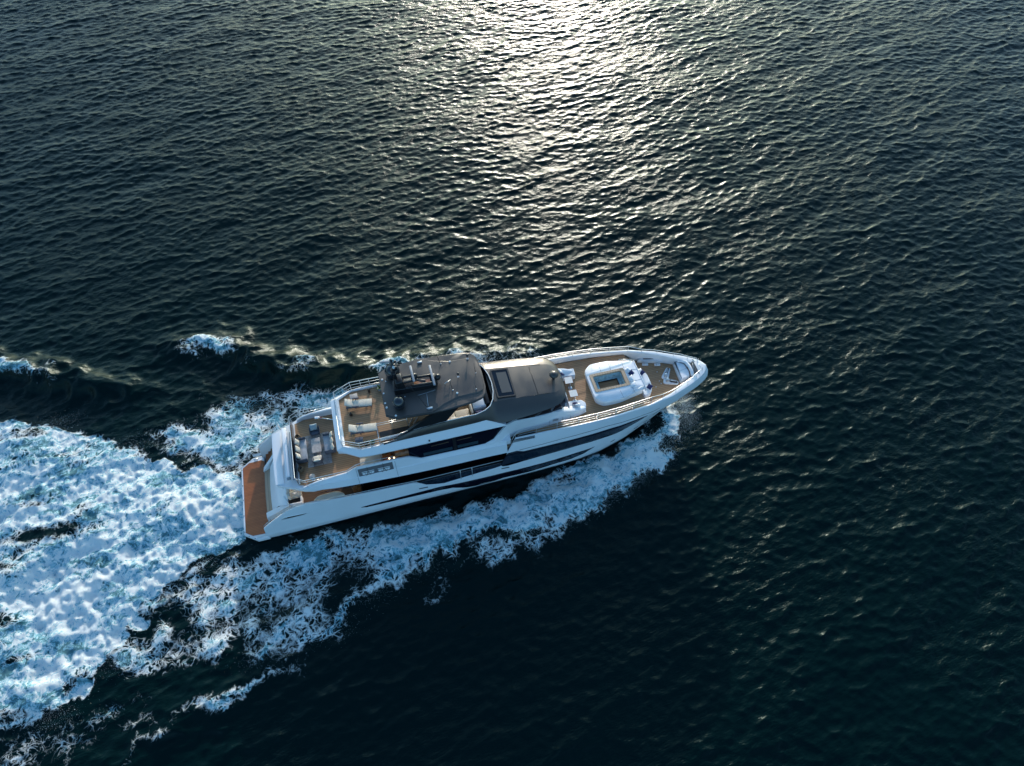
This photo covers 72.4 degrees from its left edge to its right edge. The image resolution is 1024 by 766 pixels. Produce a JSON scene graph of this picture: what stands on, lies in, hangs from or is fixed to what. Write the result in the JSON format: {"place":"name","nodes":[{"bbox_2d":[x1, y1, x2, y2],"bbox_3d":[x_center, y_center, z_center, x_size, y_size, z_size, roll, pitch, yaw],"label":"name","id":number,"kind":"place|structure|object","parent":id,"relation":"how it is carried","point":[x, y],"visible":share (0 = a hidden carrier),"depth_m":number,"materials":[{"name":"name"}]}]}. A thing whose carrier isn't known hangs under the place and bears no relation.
{"place":"outdoors","nodes":[
{"label":"outdoors","id":0,"kind":"place"},
{"bbox_2d":[298,466,303,472],"bbox_3d":[-14.347,5.868,47.516,0.450,0.420,0.445,-12,56,-8],"label":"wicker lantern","id":1,"kind":"object","parent":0,"point":[300,469],"visible":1,"depth_m":47.40,"materials":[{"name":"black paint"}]},
{"bbox_2d":[0,0,1023,765],"bbox_3d":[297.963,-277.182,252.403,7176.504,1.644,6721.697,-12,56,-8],"label":"sea","id":2,"kind":"structure","parent":0,"point":[240,230],"depth_m":59.44,"materials":[{"name":"liquid"}]},
{"bbox_2d":[19,335,698,730],"bbox_3d":[-13.706,4.208,53.327,59.156,3.226,33.622,-12,56,-8],"label":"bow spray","id":3,"kind":"object","parent":2,"relation":"on","point":[537,517],"visible":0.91,"depth_m":52.82,"materials":[{"name":"white liquid"}]},
{"bbox_2d":[241,333,707,540],"bbox_3d":[-2.433,1.638,49.496,36.023,14.040,6.957,-12,56,-8],"label":"motor yacht","id":4,"kind":"object","parent":2,"relation":"on","point":[448,424],"visible":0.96,"depth_m":48.82,"materials":[{"name":"white paint"}]},
{"bbox_2d":[270,461,288,508],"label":"garage door","id":5,"kind":"structure","parent":4,"relation":"in","point":[277,493],"depth_m":50.08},
{"bbox_2d":[293,437,308,463],"bbox_3d":[-14.537,4.651,48.196,0.782,0.680,1.860,-12,56,-8],"label":"outdoor sofa","id":6,"kind":"object","parent":4,"relation":"on","point":[303,453],"visible":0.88,"depth_m":48.08,"materials":[{"name":"grey fabric"}]},
{"bbox_2d":[309,474,315,480],"bbox_3d":[-13.422,6.391,47.136,0.400,0.441,0.394,-12,56,-8],"label":"side table","id":7,"kind":"object","parent":4,"relation":"on","point":[311,476],"visible":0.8,"depth_m":46.99,"materials":[{"name":"silver metal"}]},
{"bbox_2d":[309,425,320,435],"bbox_3d":[-13.859,3.372,49.149,0.714,0.625,0.652,-12,56,-8],"label":"armchair","id":8,"kind":"object","parent":4,"relation":"on","point":[314,432],"visible":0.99,"depth_m":49.00,"materials":[{"name":"grey fabric"}]},
{"bbox_2d":[309,423,317,430],"bbox_3d":[-13.911,3.093,48.963,0.520,0.460,0.200,-12,14,-8],"label":"cushion","id":9,"kind":"object","parent":8,"relation":"on","point":[313,426],"visible":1,"depth_m":48.90,"materials":[{"name":"fabric"}]},
{"bbox_2d":[305,432,331,467],"bbox_3d":[-13.462,4.619,48.642,1.640,0.012,2.580,-12,56,-8],"label":"deck rug","id":10,"kind":"object","parent":4,"relation":"on","point":[327,458],"visible":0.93,"depth_m":48.45,"materials":[{"name":"grey fabric"}]},
{"bbox_2d":[311,437,321,454],"bbox_3d":[-13.563,4.411,48.535,0.638,0.400,1.160,-12,56,-8],"label":"coffee table","id":11,"kind":"object","parent":10,"relation":"on","point":[316,445],"visible":1,"depth_m":48.35,"materials":[{"name":"grey fabric"}]},
{"bbox_2d":[312,455,323,465],"bbox_3d":[-13.283,5.253,47.813,0.714,0.625,0.652,-12,56,-8],"label":"armchair","id":12,"kind":"object","parent":10,"relation":"on","point":[318,457],"visible":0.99,"depth_m":47.76,"materials":[{"name":"beige fabric"}]},
{"bbox_2d":[322,431,335,454],"bbox_3d":[-12.662,4.171,48.533,0.782,0.680,1.520,-12,56,-8],"label":"outdoor sofa","id":13,"kind":"object","parent":4,"relation":"on","point":[327,444],"visible":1,"depth_m":48.42,"materials":[{"name":"grey fabric"}]},
{"bbox_2d":[349,393,357,399],"bbox_3d":[-10.812,1.008,47.861,0.520,0.315,0.440,-15,56,-10],"label":"side table","id":14,"kind":"object","parent":4,"relation":"on","point":[353,395],"visible":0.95,"depth_m":47.73,"materials":[{"name":"white plastic"}]},
{"bbox_2d":[344,397,371,409],"bbox_3d":[-10.401,1.370,47.406,1.808,0.645,0.770,-6,55,-4],"label":"sun lounger","id":15,"kind":"object","parent":4,"relation":"on","point":[355,403],"visible":1,"depth_m":47.31,"materials":[{"name":"beige fabric"}]},
{"bbox_2d":[355,437,362,444],"bbox_3d":[-10.014,3.816,45.891,0.520,0.315,0.440,-7,55,-5],"label":"side table","id":16,"kind":"object","parent":4,"relation":"on","point":[358,439],"visible":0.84,"depth_m":45.78,"materials":[{"name":"grey fabric"}]},
{"bbox_2d":[348,422,376,435],"bbox_3d":[-9.856,3.003,46.260,1.808,0.645,0.770,-8,55,-6],"label":"sun lounger","id":17,"kind":"object","parent":4,"relation":"on","point":[360,428],"visible":0.88,"depth_m":46.16,"materials":[{"name":"beige fabric"}]},
{"bbox_2d":[361,448,507,490],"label":"saloon windows","id":18,"kind":"structure","parent":4,"relation":"in","point":[380,483],"depth_m":50.44,"materials":[{"name":"black glass"}]},
{"bbox_2d":[407,421,510,457],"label":"upper house windows","id":19,"kind":"structure","parent":4,"relation":"in","point":[482,437],"depth_m":47.48,"materials":[{"name":"black glass"}]},
{"bbox_2d":[361,447,593,507],"bbox_3d":[-2.266,7.165,51.401,17.604,1.370,0.247,-13,56,-9],"label":"hull window","id":20,"kind":"structure","parent":4,"relation":"in","point":[479,481],"depth_m":51.45,"materials":[{"name":"black glass"}]},
{"bbox_2d":[517,398,565,419],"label":"wheelhouse windows","id":21,"kind":"structure","parent":4,"relation":"in","point":[562,404],"depth_m":48.73,"materials":[{"name":"black glass"}]},
{"bbox_2d":[563,376,573,389],"bbox_3d":[4.164,0.029,51.537,0.620,0.644,0.760,-9,55,-6],"label":"pedestal table","id":22,"kind":"object","parent":4,"relation":"on","point":[568,380],"visible":1,"depth_m":51.34,"materials":[{"name":"white plastic"}]},
{"bbox_2d":[568,389,578,400],"bbox_3d":[4.462,0.981,50.869,0.620,0.644,0.760,-10,56,-7],"label":"pedestal table","id":23,"kind":"object","parent":4,"relation":"on","point":[573,393],"visible":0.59,"depth_m":50.64,"materials":[{"name":"white plastic"}]},
{"bbox_2d":[502,415,647,465],"bbox_3d":[4.633,4.198,50.649,11.274,1.710,0.330,-15,56,-10],"label":"hull window","id":24,"kind":"structure","parent":4,"relation":"in","point":[514,457],"depth_m":50.35,"materials":[{"name":"black glass"}]}
]}

